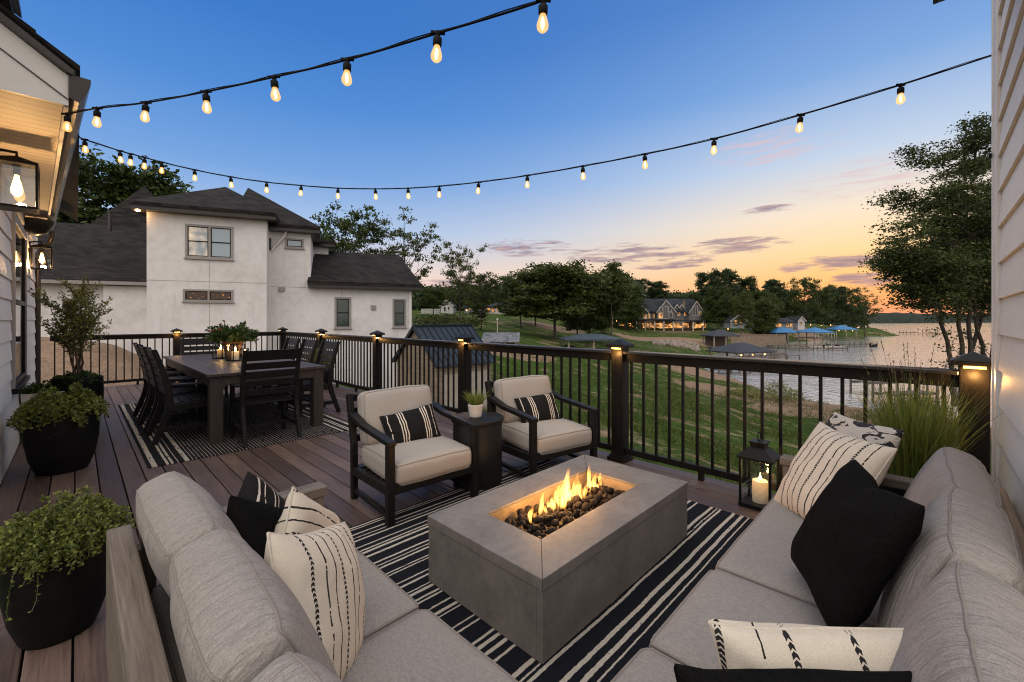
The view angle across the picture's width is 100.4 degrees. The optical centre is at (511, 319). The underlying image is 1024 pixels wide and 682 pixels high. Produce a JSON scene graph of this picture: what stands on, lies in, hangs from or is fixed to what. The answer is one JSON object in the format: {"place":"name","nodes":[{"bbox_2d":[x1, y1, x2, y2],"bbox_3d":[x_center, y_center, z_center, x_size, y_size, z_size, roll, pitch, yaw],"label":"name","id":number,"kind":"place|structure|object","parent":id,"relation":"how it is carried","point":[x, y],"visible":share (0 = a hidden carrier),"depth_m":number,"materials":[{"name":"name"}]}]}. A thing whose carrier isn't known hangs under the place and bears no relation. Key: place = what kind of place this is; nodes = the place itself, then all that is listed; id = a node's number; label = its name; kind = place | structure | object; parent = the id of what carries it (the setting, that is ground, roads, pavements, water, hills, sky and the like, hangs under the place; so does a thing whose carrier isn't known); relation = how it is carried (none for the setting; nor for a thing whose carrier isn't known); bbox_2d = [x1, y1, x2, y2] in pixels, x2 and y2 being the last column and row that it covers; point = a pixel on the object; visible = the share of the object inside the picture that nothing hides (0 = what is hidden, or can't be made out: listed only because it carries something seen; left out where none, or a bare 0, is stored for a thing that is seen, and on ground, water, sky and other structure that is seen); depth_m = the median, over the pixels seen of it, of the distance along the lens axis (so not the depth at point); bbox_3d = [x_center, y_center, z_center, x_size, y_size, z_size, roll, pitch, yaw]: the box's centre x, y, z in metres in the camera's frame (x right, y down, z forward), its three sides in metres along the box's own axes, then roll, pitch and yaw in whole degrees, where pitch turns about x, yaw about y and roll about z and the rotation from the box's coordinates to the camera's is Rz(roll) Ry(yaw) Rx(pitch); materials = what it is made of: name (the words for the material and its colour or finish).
{"place":"outdoors","nodes":[
{"label":"outdoors","id":0,"kind":"place"},
{"bbox_2d":[18,400,145,681],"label":"deck frame","id":1,"kind":"object","parent":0,"point":[72,666],"depth_m":2.31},
{"bbox_2d":[0,0,90,487],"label":"house","id":2,"kind":"structure","parent":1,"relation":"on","point":[44,85],"depth_m":3.69,"materials":[{"name":"white paint"}]},
{"bbox_2d":[0,148,39,214],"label":"wall lantern","id":3,"kind":"object","parent":2,"relation":"attached to","point":[16,163],"depth_m":3.09,"materials":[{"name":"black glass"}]},
{"bbox_2d":[10,212,29,394],"bbox_3d":[-5.482,-0.165,4.764,1.560,1.810,0.059,0,0,44],"label":"window","id":4,"kind":"structure","parent":2,"relation":"in","point":[20,378],"depth_m":4.77,"materials":[{"name":"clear glass"}]},
{"bbox_2d":[29,241,52,270],"bbox_3d":[-6.468,-0.883,5.859,0.200,0.386,0.216,0,0,44],"label":"wall lantern","id":5,"kind":"object","parent":2,"relation":"attached to","point":[42,247],"depth_m":5.85,"materials":[{"name":"black"}]},
{"bbox_2d":[61,0,550,129],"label":"string light","id":6,"kind":"object","parent":2,"relation":"hanging from","point":[542,13],"visible":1,"depth_m":1.76,"materials":[{"name":"brown"}]},
{"bbox_2d":[78,55,990,197],"bbox_3d":[-0.365,-1.313,3.501,6.318,0.400,1.318,0,0,10],"label":"string light","id":7,"kind":"object","parent":2,"relation":"hanging from","point":[901,89],"visible":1,"depth_m":3.39,"materials":[{"name":"brown"}]},
{"bbox_2d":[0,380,775,681],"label":"deck","id":8,"kind":"structure","parent":1,"relation":"on","point":[281,467],"depth_m":3.63,"materials":[{"name":"wood"}]},
{"bbox_2d":[0,538,105,650],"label":"planter","id":9,"kind":"object","parent":8,"relation":"on","point":[66,607],"visible":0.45,"depth_m":1.76,"materials":[{"name":"ceramic"}]},
{"bbox_2d":[0,485,136,621],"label":"potted plant","id":10,"kind":"object","parent":9,"relation":"in","point":[66,528],"visible":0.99,"depth_m":1.79,"materials":[{"name":"plant"}]},
{"bbox_2d":[22,411,99,475],"bbox_3d":[-4.105,1.107,3.897,0.490,0.526,0.490,0,0,44],"label":"planter","id":11,"kind":"object","parent":8,"relation":"on","point":[67,446],"visible":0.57,"depth_m":3.74,"materials":[{"name":"ceramic"}]},
{"bbox_2d":[6,382,109,437],"bbox_3d":[-4.105,0.881,3.884,0.702,0.613,0.665,0,0,44],"label":"potted plant","id":12,"kind":"object","parent":11,"relation":"in","point":[79,400],"visible":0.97,"depth_m":3.76,"materials":[{"name":"plant"}]},
{"bbox_2d":[51,375,103,418],"bbox_3d":[-5.349,1.037,5.257,0.470,0.666,0.470,0,0,44],"label":"planter","id":13,"kind":"object","parent":8,"relation":"on","point":[97,386],"visible":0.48,"depth_m":5.16,"materials":[{"name":"ceramic"}]},
{"bbox_2d":[28,277,112,373],"bbox_3d":[-5.391,0.115,5.228,0.783,1.291,0.729,0,0,44],"label":"potted tree","id":14,"kind":"object","parent":13,"relation":"on","point":[80,325],"visible":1,"depth_m":5.18,"materials":[{"name":"green plant"}]},
{"bbox_2d":[49,370,103,385],"bbox_3d":[-5.348,0.708,5.251,0.501,0.183,0.486,0,0,44],"label":"potted plant","id":15,"kind":"object","parent":13,"relation":"in","point":[83,374],"visible":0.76,"depth_m":5.19,"materials":[{"name":"green plant"}]},
{"bbox_2d":[50,333,172,384],"bbox_3d":[-8.148,0.837,8.781,0.124,1.066,1.849,0,0,44],"label":"railing","id":16,"kind":"object","parent":8,"relation":"on","point":[115,337],"visible":0.64,"depth_m":8.84,"materials":[{"name":"black"}]},
{"bbox_2d":[181,331,280,351],"bbox_3d":[-6.696,0.837,10.264,0.124,1.066,2.048,0,0,44],"label":"railing","id":17,"kind":"object","parent":8,"relation":"on","point":[198,335],"visible":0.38,"depth_m":10.60,"materials":[{"name":"black"}]},
{"bbox_2d":[118,392,358,467],"bbox_3d":[-4.092,1.365,6.097,4.120,0.007,2.060,0,0,44],"label":"dining rug","id":18,"kind":"object","parent":8,"relation":"on","point":[177,446],"visible":0.51,"depth_m":5.10,"materials":[{"name":"fabric"}]},
{"bbox_2d":[132,343,189,422],"bbox_3d":[-4.947,0.848,6.067,0.654,1.045,0.649,0,0,44],"label":"dining chair","id":19,"kind":"object","parent":18,"relation":"on","point":[145,393],"visible":0.43,"depth_m":6.03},
{"bbox_2d":[138,345,201,432],"bbox_3d":[-4.404,0.848,5.535,0.654,1.045,0.649,0,0,44],"label":"dining chair","id":20,"kind":"object","parent":18,"relation":"on","point":[154,395],"visible":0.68,"depth_m":5.48,"materials":[{"name":"wood"}]},
{"bbox_2d":[145,347,207,445],"bbox_3d":[-3.869,0.848,5.025,0.654,1.045,0.649,0,0,44],"label":"dining chair","id":21,"kind":"object","parent":18,"relation":"on","point":[169,401],"visible":0.79,"depth_m":4.87,"materials":[{"name":"wood"}]},
{"bbox_2d":[180,338,227,397],"bbox_3d":[-5.385,0.848,7.462,0.649,1.045,0.654,0,0,44],"label":"dining chair","id":22,"kind":"object","parent":18,"relation":"on","point":[197,341],"visible":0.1,"depth_m":7.58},
{"bbox_2d":[163,352,325,444],"bbox_3d":[-4.049,0.983,6.240,3.380,0.775,1.271,0,0,44],"label":"dining table","id":23,"kind":"object","parent":18,"relation":"on","point":[215,376],"visible":0.73,"depth_m":5.36,"materials":[{"name":"wood"}]},
{"bbox_2d":[222,341,242,358],"bbox_3d":[-4.230,0.456,6.470,0.280,0.276,0.280,0,0,44],"label":"flower pot","id":24,"kind":"object","parent":23,"relation":"on","point":[230,350],"visible":0.42,"depth_m":6.37,"materials":[{"name":"glass"}]},
{"bbox_2d":[203,320,259,342],"bbox_3d":[-4.240,0.192,6.457,0.798,0.388,0.761,0,0,44],"label":"flower bouquet","id":25,"kind":"object","parent":24,"relation":"in","point":[241,332],"visible":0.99,"depth_m":6.30,"materials":[{"name":"green plant"}]},
{"bbox_2d":[229,348,301,447],"bbox_3d":[-2.856,0.848,4.945,0.649,1.045,0.654,0,0,44],"label":"dining chair","id":26,"kind":"object","parent":18,"relation":"on","point":[257,397],"visible":0.96,"depth_m":4.82,"materials":[{"name":"wood"}]},
{"bbox_2d":[267,339,318,408],"bbox_3d":[-3.549,0.848,6.880,0.654,1.045,0.649,0,0,44],"label":"dining chair","id":27,"kind":"object","parent":18,"relation":"on","point":[310,343],"visible":0.25,"depth_m":6.96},
{"bbox_2d":[286,340,340,416],"bbox_3d":[-2.977,0.848,6.320,0.654,1.045,0.649,0,0,44],"label":"dining chair","id":28,"kind":"object","parent":18,"relation":"on","point":[304,385],"visible":0.56,"depth_m":6.28,"materials":[{"name":"wood"}]},
{"bbox_2d":[106,471,517,681],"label":"outdoor sofa","id":29,"kind":"object","parent":8,"relation":"on","point":[220,602],"visible":0.86,"depth_m":1.10,"materials":[{"name":"fabric"}]},
{"bbox_2d":[226,495,283,558],"bbox_3d":[-0.823,0.858,1.457,0.161,0.466,0.464,-18,-26,-14],"label":"throw pillow","id":30,"kind":"object","parent":29,"relation":"on","point":[254,522],"visible":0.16,"depth_m":1.36,"materials":[{"name":"black fabric"}]},
{"bbox_2d":[237,471,285,507],"bbox_3d":[-0.944,0.827,1.616,0.148,0.370,0.369,-12,44,-6],"label":"throw pillow","id":31,"kind":"object","parent":29,"relation":"on","point":[254,488],"visible":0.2,"depth_m":1.60,"materials":[{"name":"black fabric"}]},
{"bbox_2d":[274,485,339,534],"bbox_3d":[-0.734,0.809,1.536,0.154,0.301,0.432,-3,-36,-2],"label":"throw pillow","id":32,"kind":"object","parent":29,"relation":"on","point":[302,513],"visible":0.35,"depth_m":1.44,"materials":[{"name":"beige fabric"}]},
{"bbox_2d":[264,522,364,680],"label":"throw pillow","id":33,"kind":"object","parent":29,"relation":"on","point":[318,572],"visible":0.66,"depth_m":1.11,"materials":[{"name":"beige fabric"}]},
{"bbox_2d":[320,334,371,391],"bbox_3d":[-3.273,0.837,8.432,2.353,1.066,0.124,0,0,44],"label":"railing","id":34,"kind":"object","parent":8,"relation":"on","point":[352,338],"visible":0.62,"depth_m":8.19,"materials":[{"name":"black"}]},
{"bbox_2d":[370,330,384,389],"bbox_3d":[-2.388,0.780,7.564,0.196,1.180,0.196,0,0,44],"label":"railing post","id":35,"kind":"object","parent":8,"relation":"on","point":[375,364],"visible":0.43,"depth_m":7.51,"materials":[{"name":"black"}]},
{"bbox_2d":[346,385,479,527],"bbox_3d":[-0.780,0.961,3.310,0.750,0.819,0.784,0,0,-42],"label":"armchair","id":36,"kind":"object","parent":8,"relation":"on","point":[400,468],"visible":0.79,"depth_m":3.18,"materials":[{"name":"fabric"}]},
{"bbox_2d":[379,403,440,443],"bbox_3d":[-0.797,0.843,3.374,0.450,0.278,0.129,-8,-20,-37],"label":"lumbar pillow","id":37,"kind":"object","parent":36,"relation":"on","point":[411,425],"visible":0.8,"depth_m":3.33,"materials":[{"name":"black fabric"}]},
{"bbox_2d":[376,337,457,412],"bbox_3d":[-1.519,0.837,6.713,2.306,1.066,0.124,0,0,44],"label":"railing","id":38,"kind":"object","parent":8,"relation":"on","point":[429,343],"visible":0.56,"depth_m":6.62,"materials":[{"name":"black"}]},
{"bbox_2d":[455,334,474,412],"bbox_3d":[-0.650,0.780,5.861,0.196,1.180,0.196,0,0,44],"label":"railing post","id":39,"kind":"object","parent":8,"relation":"on","point":[463,370],"visible":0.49,"depth_m":5.81,"materials":[{"name":"black"}]},
{"bbox_2d":[451,411,503,489],"bbox_3d":[-0.291,1.095,3.603,0.444,0.551,0.444,0,0,44],"label":"drum table","id":40,"kind":"object","parent":8,"relation":"on","point":[490,452],"visible":0.58,"depth_m":3.44,"materials":[{"name":"black metal"}]},
{"bbox_2d":[464,342,610,449],"bbox_3d":[0.205,0.837,5.024,2.267,1.066,0.124,0,0,44],"label":"railing","id":41,"kind":"object","parent":8,"relation":"on","point":[570,353],"visible":0.49,"depth_m":4.69,"materials":[{"name":"black"}]},
{"bbox_2d":[485,375,598,477],"bbox_3d":[0.258,0.961,3.960,0.750,0.819,0.784,0,0,-35],"label":"armchair","id":42,"kind":"object","parent":8,"relation":"on","point":[533,441],"visible":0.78,"depth_m":3.79,"materials":[{"name":"fabric"}]},
{"bbox_2d":[514,392,561,422],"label":"lumbar pillow","id":43,"kind":"object","parent":42,"relation":"on","point":[541,407],"visible":0.71,"depth_m":3.98,"materials":[{"name":"black fabric"}]},
{"bbox_2d":[349,459,753,681],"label":"striped rug","id":44,"kind":"object","parent":8,"relation":"on","point":[611,640],"visible":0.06,"depth_m":2.15,"materials":[{"name":"fabric"}]},
{"bbox_2d":[428,455,687,663],"bbox_3d":[0.334,1.194,2.451,0.785,0.352,1.412,0,0,44],"label":"fire table","id":45,"kind":"object","parent":44,"relation":"on","point":[543,600],"visible":0.9,"depth_m":2.05,"materials":[{"name":"concrete"}]},
{"bbox_2d":[504,478,625,538],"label":"lava rocks","id":46,"kind":"object","parent":45,"relation":"in","point":[550,514],"visible":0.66,"depth_m":2.39,"materials":[{"name":"stone"}]},
{"bbox_2d":[606,339,633,462],"bbox_3d":[1.060,0.780,4.186,0.196,1.180,0.196,0,0,44],"label":"railing post","id":47,"kind":"object","parent":8,"relation":"on","point":[619,404],"visible":0.95,"depth_m":4.14,"materials":[{"name":"black"}]},
{"bbox_2d":[736,431,781,511],"bbox_3d":[1.821,1.096,3.144,0.235,0.548,0.235,0,0,-44],"label":"lantern","id":48,"kind":"object","parent":8,"relation":"on","point":[759,450],"visible":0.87,"depth_m":3.11,"materials":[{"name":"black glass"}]},
{"bbox_2d":[752,474,767,503],"bbox_3d":[1.828,1.233,3.144,0.104,0.209,0.104,0,0,44],"label":"candle","id":49,"kind":"object","parent":48,"relation":"on","point":[759,490],"visible":0.98,"depth_m":3.10,"materials":[{"name":"wax"}]},
{"bbox_2d":[623,351,958,490],"bbox_3d":[1.902,0.837,3.360,2.231,1.066,0.124,0,0,44],"label":"railing","id":50,"kind":"object","parent":8,"relation":"on","point":[821,370],"visible":0.66,"depth_m":3.39,"materials":[{"name":"black"}]},
{"bbox_2d":[610,446,1023,681],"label":"outdoor sofa","id":51,"kind":"object","parent":8,"relation":"on","point":[950,601],"visible":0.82,"depth_m":1.16,"materials":[{"name":"grey fabric"}]},
{"bbox_2d":[674,663,911,681],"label":"throw pillow","id":52,"kind":"object","parent":51,"relation":"on","point":[684,673],"visible":1,"depth_m":0.79,"materials":[{"name":"black fabric"}]},
{"bbox_2d":[708,619,903,670],"bbox_3d":[0.667,0.804,0.888,0.450,0.305,0.174,-5,-13,10],"label":"throw pillow","id":53,"kind":"object","parent":51,"relation":"on","point":[746,645],"visible":0.64,"depth_m":0.89,"materials":[{"name":"beige fabric"}]},
{"bbox_2d":[774,422,897,518],"bbox_3d":[1.491,0.748,2.007,0.180,0.491,0.465,30,1,1],"label":"throw pillow","id":54,"kind":"object","parent":51,"relation":"on","point":[824,455],"visible":0.61,"depth_m":1.98,"materials":[{"name":"beige fabric"}]},
{"bbox_2d":[791,460,924,626],"bbox_3d":[1.057,0.688,1.349,0.172,0.439,0.470,29,8,20],"label":"throw pillow","id":55,"kind":"object","parent":51,"relation":"on","point":[857,535],"visible":0.97,"depth_m":1.20,"materials":[{"name":"black fabric"}]},
{"bbox_2d":[825,412,904,447],"bbox_3d":[1.690,0.755,2.197,0.144,0.545,0.492,28,1,7],"label":"throw pillow","id":56,"kind":"object","parent":51,"relation":"on","point":[884,436],"visible":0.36,"depth_m":2.09,"materials":[{"name":"white fabric"}]},
{"bbox_2d":[950,352,990,474],"bbox_3d":[2.744,0.780,2.535,0.196,1.180,0.196,0,0,44],"label":"railing post","id":57,"kind":"object","parent":8,"relation":"on","point":[974,372],"visible":0.39,"depth_m":2.48,"materials":[{"name":"black"}]},
{"bbox_2d":[933,0,1023,529],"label":"house wing","id":58,"kind":"structure","parent":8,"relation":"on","point":[1006,155],"depth_m":1.99,"materials":[{"name":"wood"}]},
{"bbox_2d":[14,0,990,313],"label":"sky","id":59,"kind":"structure","parent":0,"point":[504,96],"materials":[{"name":"blue"}]},
{"bbox_2d":[41,309,990,493],"bbox_3d":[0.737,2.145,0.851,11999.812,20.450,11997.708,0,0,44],"label":"ground","id":60,"kind":"structure","parent":0,"point":[540,333],"depth_m":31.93,"materials":[{"name":"plant"}]},
{"bbox_2d":[56,144,194,223],"bbox_3d":[-37.066,-7.845,42.319,17.080,15.641,16.347,0,0,22],"label":"broadleaf tree","id":61,"kind":"object","parent":60,"relation":"on","point":[116,184],"visible":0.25,"depth_m":38.71,"materials":[{"name":"green plant"}]},
{"bbox_2d":[35,186,421,387],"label":"neighbour house","id":62,"kind":"structure","parent":60,"relation":"on","point":[199,261],"depth_m":18.54,"materials":[{"name":"white paint"}]},
{"bbox_2d":[181,289,233,302],"bbox_3d":[-12.633,-0.978,17.757,1.822,0.555,0.083,0,0,-23],"label":"window","id":63,"kind":"structure","parent":62,"relation":"in","point":[189,295],"depth_m":17.74,"materials":[{"name":"grey glass"}]},
{"bbox_2d":[184,223,233,260],"bbox_3d":[-12.602,-3.213,17.770,1.755,1.444,0.083,0,0,-23],"label":"window","id":64,"kind":"structure","parent":62,"relation":"in","point":[202,242],"depth_m":17.76,"materials":[{"name":"clear glass"}]},
{"bbox_2d":[334,297,351,328],"bbox_3d":[-8.166,-0.311,20.597,0.815,1.555,0.083,0,0,-23],"label":"window","id":65,"kind":"structure","parent":62,"relation":"in","point":[342,304],"depth_m":20.63,"materials":[{"name":"grey glass"}]},
{"bbox_2d":[392,299,406,327],"bbox_3d":[-5.701,-0.312,21.627,0.741,1.497,0.083,0,0,-23],"label":"window","id":66,"kind":"structure","parent":62,"relation":"in","point":[399,305],"depth_m":21.66,"materials":[{"name":"grey glass"}]},
{"bbox_2d":[309,200,392,253],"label":"broadleaf tree","id":67,"kind":"object","parent":60,"relation":"on","point":[346,225],"visible":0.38,"depth_m":42.48,"materials":[{"name":"green plant"}]},
{"bbox_2d":[357,206,441,295],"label":"broadleaf tree","id":68,"kind":"object","parent":60,"relation":"on","point":[401,233],"visible":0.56,"depth_m":46.34,"materials":[{"name":"green plant"}]},
{"bbox_2d":[413,287,453,315],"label":"broadleaf tree","id":69,"kind":"object","parent":60,"relation":"on","point":[436,295],"visible":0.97,"depth_m":94.79,"materials":[{"name":"green plant"}]},
{"bbox_2d":[392,324,492,413],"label":"shed","id":70,"kind":"structure","parent":60,"relation":"on","point":[449,332],"depth_m":17.21,"materials":[{"name":"beige"}]},
{"bbox_2d":[412,312,496,328],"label":"shrub","id":71,"kind":"object","parent":60,"relation":"on","point":[443,319],"visible":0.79,"depth_m":55.37,"materials":[{"name":"green plant"}]},
{"bbox_2d":[435,237,489,323],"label":"broadleaf tree","id":72,"kind":"object","parent":60,"relation":"on","point":[459,284],"visible":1,"depth_m":51.85,"materials":[{"name":"green plant"}]},
{"bbox_2d":[454,271,509,329],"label":"broadleaf tree","id":73,"kind":"object","parent":60,"relation":"on","point":[481,280],"visible":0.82,"depth_m":57.06,"materials":[{"name":"green plant"}]},
{"bbox_2d":[482,332,519,343],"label":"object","id":74,"kind":"object","parent":60,"relation":"on","point":[504,337],"visible":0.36,"depth_m":43.31,"materials":[{"name":"metal"}]},
{"bbox_2d":[486,269,529,328],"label":"broadleaf tree","id":75,"kind":"object","parent":60,"relation":"on","point":[504,294],"visible":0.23,"depth_m":73.84,"materials":[{"name":"green plant"}]},
{"bbox_2d":[494,259,615,338],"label":"broadleaf tree","id":76,"kind":"object","parent":60,"relation":"on","point":[574,285],"visible":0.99,"depth_m":57.01,"materials":[{"name":"green plant"}]},
{"bbox_2d":[551,282,616,333],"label":"broadleaf tree","id":77,"kind":"object","parent":60,"relation":"on","point":[592,316],"visible":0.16,"depth_m":64.21,"materials":[{"name":"green plant"}]},
{"bbox_2d":[559,274,620,333],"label":"broadleaf tree","id":78,"kind":"object","parent":60,"relation":"on","point":[605,324],"visible":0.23,"depth_m":69.09,"materials":[{"name":"green plant"}]},
{"bbox_2d":[558,334,623,349],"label":"boathouse","id":79,"kind":"object","parent":60,"relation":"on","point":[590,337],"visible":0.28,"depth_m":50.58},
{"bbox_2d":[596,259,635,341],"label":"broadleaf tree","id":80,"kind":"object","parent":60,"relation":"on","point":[618,292],"visible":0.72,"depth_m":64.41,"materials":[{"name":"green plant"}]},
{"bbox_2d":[605,282,650,329],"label":"broadleaf tree","id":81,"kind":"object","parent":60,"relation":"on","point":[633,312],"visible":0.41,"depth_m":115.17,"materials":[{"name":"green plant"}]},
{"bbox_2d":[412,278,870,329],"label":"wood","id":82,"kind":"object","parent":60,"relation":"on","point":[852,323],"visible":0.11,"depth_m":185.14,"materials":[{"name":"green plant"}]},
{"bbox_2d":[645,280,670,298],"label":"pine tree","id":83,"kind":"object","parent":60,"relation":"on","point":[653,289],"visible":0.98,"depth_m":168.23,"materials":[{"name":"green plant"}]},
{"bbox_2d":[615,299,705,330],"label":"lodge","id":84,"kind":"structure","parent":60,"relation":"on","point":[672,314],"depth_m":128.50,"materials":[{"name":"grey"}]},
{"bbox_2d":[652,339,700,351],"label":"shore rocks","id":85,"kind":"object","parent":60,"relation":"on","point":[694,346],"visible":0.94,"depth_m":87.87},
{"bbox_2d":[693,271,719,325],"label":"pine tree","id":86,"kind":"object","parent":60,"relation":"on","point":[700,282],"visible":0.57,"depth_m":137.39,"materials":[{"name":"green plant"}]},
{"bbox_2d":[700,285,732,329],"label":"broadleaf tree","id":87,"kind":"object","parent":60,"relation":"on","point":[718,309],"visible":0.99,"depth_m":124.41,"materials":[{"name":"green plant"}]},
{"bbox_2d":[709,267,741,328],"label":"pine tree","id":88,"kind":"object","parent":60,"relation":"on","point":[728,276],"visible":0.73,"depth_m":130.82,"materials":[{"name":"green plant"}]},
{"bbox_2d":[728,289,756,333],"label":"broadleaf tree","id":89,"kind":"object","parent":60,"relation":"on","point":[741,303],"visible":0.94,"depth_m":118.47,"materials":[{"name":"green plant"}]},
{"bbox_2d":[730,334,785,345],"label":"retaining wall","id":90,"kind":"structure","parent":60,"relation":"on","point":[762,339],"depth_m":112.00,"materials":[{"name":"beige stone"}]},
{"bbox_2d":[751,293,784,333],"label":"broadleaf tree","id":91,"kind":"object","parent":60,"relation":"on","point":[767,320],"visible":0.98,"depth_m":123.72,"materials":[{"name":"green plant"}]},
{"bbox_2d":[761,278,792,304],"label":"pine tree","id":92,"kind":"object","parent":60,"relation":"on","point":[773,285],"visible":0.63,"depth_m":143.71,"materials":[{"name":"green plant"}]},
{"bbox_2d":[753,380,811,401],"bbox_3d":[22.495,6.034,35.770,4.008,2.025,4.840,0,0,16],"label":"shrub","id":93,"kind":"object","parent":60,"relation":"on","point":[787,396],"visible":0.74,"depth_m":35.56,"materials":[{"name":"green plant"}]},
{"bbox_2d":[776,285,806,317],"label":"broadleaf tree","id":94,"kind":"object","parent":60,"relation":"on","point":[791,305],"visible":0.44,"depth_m":147.77,"materials":[{"name":"green plant"}]},
{"bbox_2d":[787,276,825,332],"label":"broadleaf tree","id":95,"kind":"object","parent":60,"relation":"on","point":[806,284],"visible":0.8,"depth_m":147.92,"materials":[{"name":"green plant"}]},
{"bbox_2d":[806,283,840,336],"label":"broadleaf tree","id":96,"kind":"object","parent":60,"relation":"on","point":[827,296],"visible":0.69,"depth_m":157.91,"materials":[{"name":"green plant"}]},
{"bbox_2d":[832,286,871,330],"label":"broadleaf tree","id":97,"kind":"object","parent":60,"relation":"on","point":[858,311],"visible":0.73,"depth_m":173.51,"materials":[{"name":"green plant"}]},
{"bbox_2d":[854,293,883,336],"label":"broadleaf tree","id":98,"kind":"object","parent":60,"relation":"on","point":[864,320],"visible":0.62,"depth_m":178.20,"materials":[{"name":"green plant"}]},
{"bbox_2d":[853,111,990,406],"bbox_3d":[24.474,-2.732,23.565,17.242,16.020,7.579,0,0,-24],"label":"lakeside tree","id":99,"kind":"object","parent":60,"relation":"on","point":[949,264],"visible":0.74,"depth_m":21.96,"materials":[{"name":"green plant"}]},
{"bbox_2d":[704,323,990,426],"bbox_3d":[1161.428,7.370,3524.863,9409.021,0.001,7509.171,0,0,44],"label":"lake water","id":100,"kind":"structure","parent":0,"point":[923,345],"depth_m":87.76,"materials":[{"name":"grey liquid"}]},
{"bbox_2d":[700,330,740,347],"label":"boathouse","id":101,"kind":"object","parent":100,"relation":"in","point":[716,338],"visible":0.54,"depth_m":97.94,"materials":[{"name":"grey"}]},
{"bbox_2d":[705,342,775,358],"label":"boathouse","id":102,"kind":"object","parent":100,"relation":"in","point":[742,349],"visible":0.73,"depth_m":70.27,"materials":[{"name":"grey"}]},
{"bbox_2d":[833,312,990,322],"bbox_3d":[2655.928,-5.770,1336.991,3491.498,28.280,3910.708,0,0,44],"label":"wooded hills","id":103,"kind":"structure","parent":0,"point":[895,317],"depth_m":949.99,"materials":[{"name":"green plant"}]},
{"bbox_2d":[838,329,1003,477],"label":"ornamental grass","id":104,"kind":"object","parent":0,"point":[925,437],"depth_m":2.26,"materials":[{"name":"plant"}]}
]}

